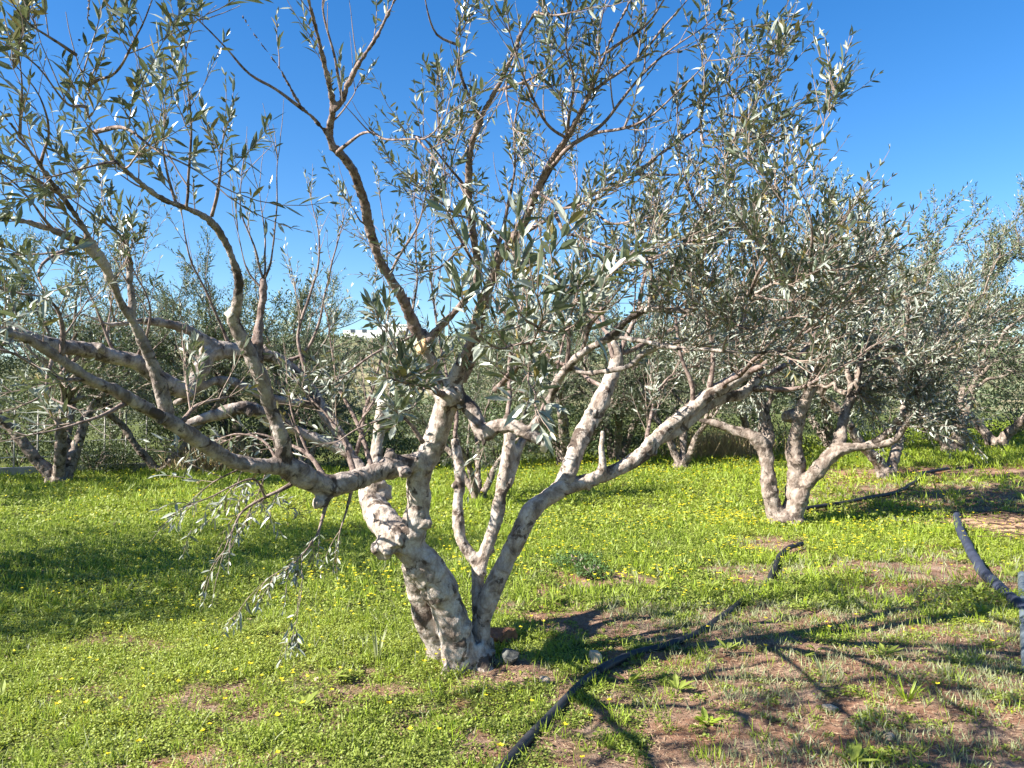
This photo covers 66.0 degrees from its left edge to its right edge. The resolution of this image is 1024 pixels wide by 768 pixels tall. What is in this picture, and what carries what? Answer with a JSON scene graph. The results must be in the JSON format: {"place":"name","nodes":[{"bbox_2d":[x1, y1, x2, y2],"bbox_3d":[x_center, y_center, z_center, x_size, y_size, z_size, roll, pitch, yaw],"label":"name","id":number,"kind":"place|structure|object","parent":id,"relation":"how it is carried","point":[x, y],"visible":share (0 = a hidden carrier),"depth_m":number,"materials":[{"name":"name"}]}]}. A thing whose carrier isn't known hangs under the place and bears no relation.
{"place":"outdoors","nodes":[
{"label":"outdoors","id":0,"kind":"place"},
{"bbox_2d":[0,413,1023,767],"bbox_3d":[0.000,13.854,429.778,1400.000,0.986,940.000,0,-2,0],"label":"ground","id":1,"kind":"structure","parent":0,"point":[676,735],"depth_m":4.51,"materials":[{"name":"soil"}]},
{"bbox_2d":[0,397,18,455],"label":"evergreen tree","id":2,"kind":"object","parent":1,"relation":"on","point":[2,427],"visible":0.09,"depth_m":21.98,"materials":[{"name":"green plant"}]},
{"bbox_2d":[0,339,28,394],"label":"evergreen tree","id":3,"kind":"object","parent":1,"relation":"on","point":[12,367],"visible":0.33,"depth_m":25.82,"materials":[{"name":"green plant"}]},
{"bbox_2d":[0,372,92,466],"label":"shrub","id":4,"kind":"object","parent":1,"relation":"on","point":[20,418],"visible":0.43,"depth_m":19.46,"materials":[{"name":"green plant"}]},
{"bbox_2d":[0,306,109,449],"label":"evergreen tree","id":5,"kind":"object","parent":1,"relation":"on","point":[12,359],"visible":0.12,"depth_m":26.06,"materials":[{"name":"green plant"}]},
{"bbox_2d":[20,383,91,459],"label":"evergreen tree","id":6,"kind":"object","parent":1,"relation":"on","point":[48,419],"visible":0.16,"depth_m":22.41,"materials":[{"name":"green plant"}]},
{"bbox_2d":[0,410,147,475],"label":"wire fence","id":7,"kind":"object","parent":1,"relation":"on","point":[20,470],"visible":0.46,"depth_m":17.81,"materials":[{"name":"metal"}]},
{"bbox_2d":[43,438,139,473],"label":"shrub","id":8,"kind":"object","parent":1,"relation":"on","point":[97,465],"visible":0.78,"depth_m":17.89,"materials":[{"name":"green plant"}]},
{"bbox_2d":[53,303,183,456],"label":"evergreen tree","id":9,"kind":"object","parent":1,"relation":"on","point":[120,402],"visible":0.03,"depth_m":23.88,"materials":[{"name":"green plant"}]},
{"bbox_2d":[0,210,237,482],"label":"olive tree","id":10,"kind":"object","parent":1,"relation":"on","point":[67,453],"visible":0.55,"depth_m":15.59,"materials":[{"name":"green plant"}]},
{"bbox_2d":[78,435,162,470],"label":"shrub","id":11,"kind":"object","parent":1,"relation":"on","point":[116,455],"visible":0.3,"depth_m":18.80,"materials":[{"name":"green plant"}]},
{"bbox_2d":[86,396,157,462],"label":"evergreen tree","id":12,"kind":"object","parent":1,"relation":"on","point":[137,415],"visible":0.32,"depth_m":21.77,"materials":[{"name":"green plant"}]},
{"bbox_2d":[39,254,261,472],"bbox_3d":[-8.158,-0.400,18.506,5.132,5.229,4.678,1,-2,-38],"label":"olive tree","id":13,"kind":"object","parent":1,"relation":"on","point":[145,456],"visible":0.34,"depth_m":18.09,"materials":[{"name":"green plant"}]},
{"bbox_2d":[127,392,232,467],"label":"shrub","id":14,"kind":"object","parent":1,"relation":"on","point":[159,431],"visible":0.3,"depth_m":19.25,"materials":[{"name":"green plant"}]},
{"bbox_2d":[128,285,251,451],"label":"evergreen tree","id":15,"kind":"object","parent":1,"relation":"on","point":[201,346],"visible":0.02,"depth_m":26.99,"materials":[{"name":"green plant"}]},
{"bbox_2d":[146,433,266,472],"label":"shrub","id":16,"kind":"object","parent":1,"relation":"on","point":[198,462],"visible":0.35,"depth_m":18.14,"materials":[{"name":"green plant"}]},
{"bbox_2d":[152,385,315,458],"bbox_3d":[-6.966,1.051,20.113,4.024,2.422,3.650,0,-2,0],"label":"shrub","id":17,"kind":"object","parent":1,"relation":"on","point":[243,431],"visible":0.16,"depth_m":19.26,"materials":[{"name":"green plant"}]},
{"bbox_2d":[77,222,392,457],"bbox_3d":[-6.333,-0.740,19.516,7.322,6.205,6.411,0,-2,0],"label":"olive tree","id":18,"kind":"object","parent":1,"relation":"on","point":[212,326],"visible":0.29,"depth_m":19.08,"materials":[{"name":"green plant"}]},
{"bbox_2d":[191,279,344,456],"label":"evergreen tree","id":19,"kind":"object","parent":1,"relation":"on","point":[276,325],"visible":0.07,"depth_m":25.12,"materials":[{"name":"green plant"}]},
{"bbox_2d":[221,405,357,464],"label":"shrub","id":20,"kind":"object","parent":1,"relation":"on","point":[294,443],"visible":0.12,"depth_m":20.15,"materials":[{"name":"green plant"}]},
{"bbox_2d":[265,329,368,446],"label":"evergreen tree","id":21,"kind":"object","parent":1,"relation":"on","point":[333,373],"visible":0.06,"depth_m":29.46,"materials":[{"name":"green plant"}]},
{"bbox_2d":[234,322,400,466],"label":"olive tree","id":22,"kind":"object","parent":1,"relation":"on","point":[312,451],"visible":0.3,"depth_m":18.57,"materials":[{"name":"green plant"}]},
{"bbox_2d":[363,630,386,660],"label":"strap leaf tuft","id":23,"kind":"object","parent":1,"relation":"on","point":[376,648],"visible":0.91,"depth_m":4.86,"materials":[{"name":"green plant"}]},
{"bbox_2d":[299,391,461,469],"bbox_3d":[-3.378,1.141,20.154,4.591,2.106,3.854,0,-2,0],"label":"shrub","id":24,"kind":"object","parent":1,"relation":"on","point":[369,439],"visible":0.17,"depth_m":19.57,"materials":[{"name":"green plant"}]},
{"bbox_2d":[364,389,506,468],"bbox_3d":[-1.635,1.031,19.459,4.216,2.223,4.030,0,-2,0],"label":"shrub","id":25,"kind":"object","parent":1,"relation":"on","point":[405,440],"visible":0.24,"depth_m":18.91,"materials":[{"name":"green plant"}]},
{"bbox_2d":[360,336,585,498],"bbox_3d":[-0.691,0.544,12.935,3.487,2.955,3.053,0,-2,-8],"label":"olive tree","id":26,"kind":"object","parent":1,"relation":"on","point":[479,489],"visible":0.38,"depth_m":12.71,"materials":[{"name":"green plant"}]},
{"bbox_2d":[0,0,970,675],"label":"olive tree","id":27,"kind":"object","parent":1,"relation":"on","point":[452,634],"visible":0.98,"depth_m":3.33,"materials":[{"name":"green plant"}]},
{"bbox_2d":[435,307,545,443],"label":"evergreen tree","id":28,"kind":"object","parent":1,"relation":"on","point":[460,348],"visible":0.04,"depth_m":27.06,"materials":[{"name":"green plant"}]},
{"bbox_2d":[417,398,570,467],"bbox_3d":[-0.376,1.162,19.109,3.510,1.862,3.700,-1,-2,30],"label":"shrub","id":29,"kind":"object","parent":1,"relation":"on","point":[497,449],"visible":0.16,"depth_m":18.76,"materials":[{"name":"green plant"}]},
{"bbox_2d":[497,742,503,760],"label":"yellow flower","id":30,"kind":"object","parent":1,"relation":"on","point":[500,744],"visible":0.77,"depth_m":3.44,"materials":[{"name":"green plant"}]},
{"bbox_2d":[490,627,517,644],"bbox_3d":[-0.086,1.680,5.199,0.251,0.138,0.144,0,-2,0],"label":"earth clod","id":31,"kind":"object","parent":1,"relation":"on","point":[501,633],"visible":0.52,"depth_m":5.19,"materials":[{"name":"brown soil"}]},
{"bbox_2d":[1,449,1015,709],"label":"blossom stalks","id":32,"kind":"object","parent":1,"relation":"on","point":[565,553],"visible":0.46,"depth_m":8.25,"materials":[{"name":"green plant"}]},
{"bbox_2d":[0,446,1023,700],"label":"yellow blossoms","id":33,"kind":"object","parent":32,"relation":"attached to","point":[544,536],"visible":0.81,"depth_m":8.63,"materials":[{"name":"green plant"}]},
{"bbox_2d":[501,648,519,664],"bbox_3d":[-0.009,1.624,4.667,0.108,0.099,0.099,0,-2,0],"label":"stone","id":34,"kind":"object","parent":1,"relation":"on","point":[510,655],"visible":0.97,"depth_m":4.65,"materials":[{"name":"grey stone"}]},
{"bbox_2d":[0,420,1023,767],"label":"clover cover","id":35,"kind":"object","parent":1,"relation":"on","point":[396,606],"visible":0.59,"depth_m":6.03,"materials":[{"name":"green plant"}]},
{"bbox_2d":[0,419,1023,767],"bbox_3d":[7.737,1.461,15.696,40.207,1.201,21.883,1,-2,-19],"label":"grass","id":36,"kind":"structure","parent":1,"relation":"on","point":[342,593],"depth_m":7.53,"materials":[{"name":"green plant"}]},
{"bbox_2d":[0,478,1023,767],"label":"pale weeds","id":37,"kind":"object","parent":1,"relation":"on","point":[836,654],"visible":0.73,"depth_m":4.95,"materials":[{"name":"beige plant"}]},
{"bbox_2d":[0,510,1023,767],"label":"broadleaf weeds","id":38,"kind":"object","parent":1,"relation":"on","point":[854,754],"visible":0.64,"depth_m":6.09,"materials":[{"name":"green plant"}]},
{"bbox_2d":[468,301,596,450],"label":"evergreen tree","id":39,"kind":"object","parent":1,"relation":"on","point":[513,387],"visible":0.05,"depth_m":23.62,"materials":[{"name":"green plant"}]},
{"bbox_2d":[539,676,549,685],"bbox_3d":[0.182,1.681,4.459,0.061,0.053,0.062,-1,-2,30],"label":"stone","id":40,"kind":"object","parent":1,"relation":"on","point":[545,679],"visible":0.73,"depth_m":4.44,"materials":[{"name":"stone"}]},
{"bbox_2d":[486,388,665,460],"bbox_3d":[1.617,1.063,19.791,4.604,1.940,4.370,0,-2,0],"label":"shrub","id":41,"kind":"object","parent":1,"relation":"on","point":[581,412],"visible":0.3,"depth_m":19.11,"materials":[{"name":"green plant"}]},
{"bbox_2d":[551,549,603,570],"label":"shrub","id":42,"kind":"object","parent":1,"relation":"on","point":[571,558],"visible":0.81,"depth_m":7.66,"materials":[{"name":"green plant"}]},
{"bbox_2d":[453,245,717,466],"bbox_3d":[1.357,-0.647,18.656,5.800,5.614,6.625,0,-2,-15],"label":"olive tree","id":43,"kind":"object","parent":1,"relation":"on","point":[565,431],"visible":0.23,"depth_m":18.24,"materials":[{"name":"green plant"}]},
{"bbox_2d":[571,560,613,580],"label":"shrub","id":44,"kind":"object","parent":1,"relation":"on","point":[593,567],"visible":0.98,"depth_m":7.16,"materials":[{"name":"green plant"}]},
{"bbox_2d":[588,650,601,663],"bbox_3d":[0.516,1.696,4.877,0.086,0.089,0.066,0,-2,0],"label":"stone","id":45,"kind":"object","parent":1,"relation":"on","point":[593,654],"visible":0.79,"depth_m":4.86,"materials":[{"name":"stone"}]},
{"bbox_2d":[557,307,647,432],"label":"evergreen tree","id":46,"kind":"object","parent":1,"relation":"on","point":[620,318],"visible":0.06,"depth_m":26.43,"materials":[{"name":"green plant"}]},
{"bbox_2d":[531,277,732,462],"bbox_3d":[2.787,-0.409,19.168,5.410,5.105,5.418,0,-2,-13],"label":"olive tree","id":47,"kind":"object","parent":1,"relation":"on","point":[618,452],"visible":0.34,"depth_m":18.84,"materials":[{"name":"green plant"}]},
{"bbox_2d":[557,390,734,455],"bbox_3d":[3.390,1.035,20.579,4.407,2.015,4.216,2,-2,-43],"label":"shrub","id":48,"kind":"object","parent":1,"relation":"on","point":[636,441],"visible":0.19,"depth_m":20.09,"materials":[{"name":"green plant"}]},
{"bbox_2d":[496,541,803,767],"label":"irrigation hose","id":49,"kind":"object","parent":1,"relation":"on","point":[527,739],"visible":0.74,"depth_m":4.69,"materials":[{"name":"black plastic"}]},
{"bbox_2d":[615,315,706,443],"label":"evergreen tree","id":50,"kind":"object","parent":1,"relation":"on","point":[673,362],"visible":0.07,"depth_m":24.80,"materials":[{"name":"green plant"}]},
{"bbox_2d":[580,296,762,468],"bbox_3d":[3.579,-0.028,17.451,4.446,4.189,4.439,0,-2,0],"label":"olive tree","id":51,"kind":"object","parent":1,"relation":"on","point":[681,457],"visible":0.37,"depth_m":17.46,"materials":[{"name":"green plant"}]},
{"bbox_2d":[693,706,725,725],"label":"rosette weed","id":52,"kind":"object","parent":1,"relation":"on","point":[704,714],"visible":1,"depth_m":3.96,"materials":[{"name":"green plant"}]},
{"bbox_2d":[649,417,815,459],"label":"shrub","id":53,"kind":"object","parent":1,"relation":"on","point":[725,447],"visible":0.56,"depth_m":19.04,"materials":[{"name":"green plant"}]},
{"bbox_2d":[639,264,847,457],"bbox_3d":[5.821,-0.499,20.078,5.410,5.105,5.418,1,-2,-27],"label":"olive tree","id":54,"kind":"object","parent":1,"relation":"on","point":[772,395],"visible":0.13,"depth_m":19.43,"materials":[{"name":"green plant"}]},
{"bbox_2d":[723,326,798,429],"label":"evergreen tree","id":55,"kind":"object","parent":1,"relation":"on","point":[774,400],"visible":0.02,"depth_m":27.39,"materials":[{"name":"green plant"}]},
{"bbox_2d":[714,392,873,449],"bbox_3d":[7.609,0.983,21.557,4.330,1.760,4.040,1,-2,-24],"label":"shrub","id":56,"kind":"object","parent":1,"relation":"on","point":[755,418],"visible":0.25,"depth_m":20.93,"materials":[{"name":"green plant"}]},
{"bbox_2d":[812,655,834,673],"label":"spiky weed","id":57,"kind":"object","parent":1,"relation":"on","point":[818,666],"visible":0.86,"depth_m":4.56,"materials":[{"name":"green plant"}]},
{"bbox_2d":[822,704,838,712],"bbox_3d":[1.650,1.682,4.078,0.086,0.046,0.055,0,-2,0],"label":"stone","id":58,"kind":"object","parent":1,"relation":"on","point":[831,707],"visible":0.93,"depth_m":4.06,"materials":[{"name":"stone"}]},
{"bbox_2d":[657,197,1023,525],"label":"olive tree","id":59,"kind":"object","parent":1,"relation":"on","point":[915,393],"visible":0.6,"depth_m":10.04,"materials":[{"name":"green plant"}]},
{"bbox_2d":[747,260,942,448],"bbox_3d":[8.677,-0.852,21.281,5.800,5.614,6.625,-1,-2,27],"label":"olive tree","id":60,"kind":"object","parent":1,"relation":"on","point":[828,441],"visible":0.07,"depth_m":20.74,"materials":[{"name":"green plant"}]},
{"bbox_2d":[803,352,891,420],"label":"evergreen tree","id":61,"kind":"object","parent":1,"relation":"on","point":[843,395],"visible":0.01,"depth_m":31.08,"materials":[{"name":"green plant"}]},
{"bbox_2d":[805,467,948,509],"bbox_3d":[6.511,1.726,13.364,0.495,0.303,6.140,-2,-2,44],"label":"irrigation hose","id":62,"kind":"object","parent":1,"relation":"on","point":[825,505],"visible":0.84,"depth_m":12.26,"materials":[{"name":"black plastic"}]},
{"bbox_2d":[805,384,969,441],"bbox_3d":[10.691,0.845,23.080,4.950,1.932,4.895,0,-2,0],"label":"shrub","id":63,"kind":"object","parent":1,"relation":"on","point":[877,428],"visible":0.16,"depth_m":22.53,"materials":[{"name":"green plant"}]},
{"bbox_2d":[881,732,894,739],"bbox_3d":[1.759,1.647,3.684,0.049,0.044,0.048,1,-2,-22],"label":"stone","id":64,"kind":"object","parent":1,"relation":"on","point":[892,735],"visible":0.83,"depth_m":3.67,"materials":[{"name":"stone"}]},
{"bbox_2d":[755,162,1023,478],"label":"olive tree","id":65,"kind":"object","parent":1,"relation":"on","point":[882,470],"visible":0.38,"depth_m":14.70,"materials":[{"name":"green plant"}]},
{"bbox_2d":[885,671,926,700],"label":"grass tussock","id":66,"kind":"object","parent":1,"relation":"on","point":[911,695],"depth_m":4.16,"materials":[{"name":"green plant"}]},
{"bbox_2d":[833,190,1023,455],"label":"olive tree","id":67,"kind":"object","parent":1,"relation":"on","point":[1000,388],"visible":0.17,"depth_m":18.56,"materials":[{"name":"green plant"}]},
{"bbox_2d":[876,172,1023,446],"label":"olive tree","id":68,"kind":"object","parent":1,"relation":"on","point":[1006,435],"visible":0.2,"depth_m":20.20,"materials":[{"name":"green plant"}]},
{"bbox_2d":[905,295,998,417],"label":"evergreen tree","id":69,"kind":"object","parent":1,"relation":"on","point":[957,365],"depth_m":32.39,"materials":[{"name":"green plant"}]},
{"bbox_2d":[952,582,986,594],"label":"rosette weed","id":70,"kind":"object","parent":1,"relation":"on","point":[976,588],"visible":0.61,"depth_m":6.52,"materials":[{"name":"green plant"}]},
{"bbox_2d":[932,379,1023,434],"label":"shrub","id":71,"kind":"object","parent":1,"relation":"on","point":[1011,409],"visible":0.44,"depth_m":23.54,"materials":[{"name":"green plant"}]},
{"bbox_2d":[933,509,1023,540],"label":"brush heap","id":72,"kind":"object","parent":1,"relation":"on","point":[1011,519],"visible":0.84,"depth_m":9.70,"materials":[{"name":"beige plant"}]},
{"bbox_2d":[953,511,1023,612],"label":"branch","id":73,"kind":"object","parent":1,"relation":"on","point":[972,553],"visible":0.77,"depth_m":7.38,"materials":[{"name":"grey wood"}]},
{"bbox_2d":[983,289,1023,407],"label":"evergreen tree","id":74,"kind":"object","parent":1,"relation":"on","point":[1014,333],"visible":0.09,"depth_m":33.95,"materials":[{"name":"green plant"}]},
{"bbox_2d":[1017,571,1023,669],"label":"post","id":75,"kind":"object","parent":1,"relation":"on","point":[1020,575],"visible":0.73,"depth_m":5.56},
{"bbox_2d":[0,0,1023,359],"label":"sky","id":76,"kind":"structure","parent":0,"point":[947,100],"materials":[{"name":"blue"}]},
{"bbox_2d":[1,336,1023,417],"bbox_3d":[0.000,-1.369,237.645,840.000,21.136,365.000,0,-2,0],"label":"hillside","id":77,"kind":"structure","parent":0,"point":[367,386],"depth_m":110.96,"materials":[{"name":"green plant"}]},
{"bbox_2d":[343,324,411,337],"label":"white house","id":78,"kind":"structure","parent":77,"relation":"on","point":[366,332],"depth_m":203.50,"materials":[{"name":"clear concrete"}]},
{"bbox_2d":[0,329,1023,419],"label":"hill scrub","id":79,"kind":"object","parent":77,"relation":"on","point":[459,344],"visible":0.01,"depth_m":119.59,"materials":[{"name":"green plant"}]}
]}

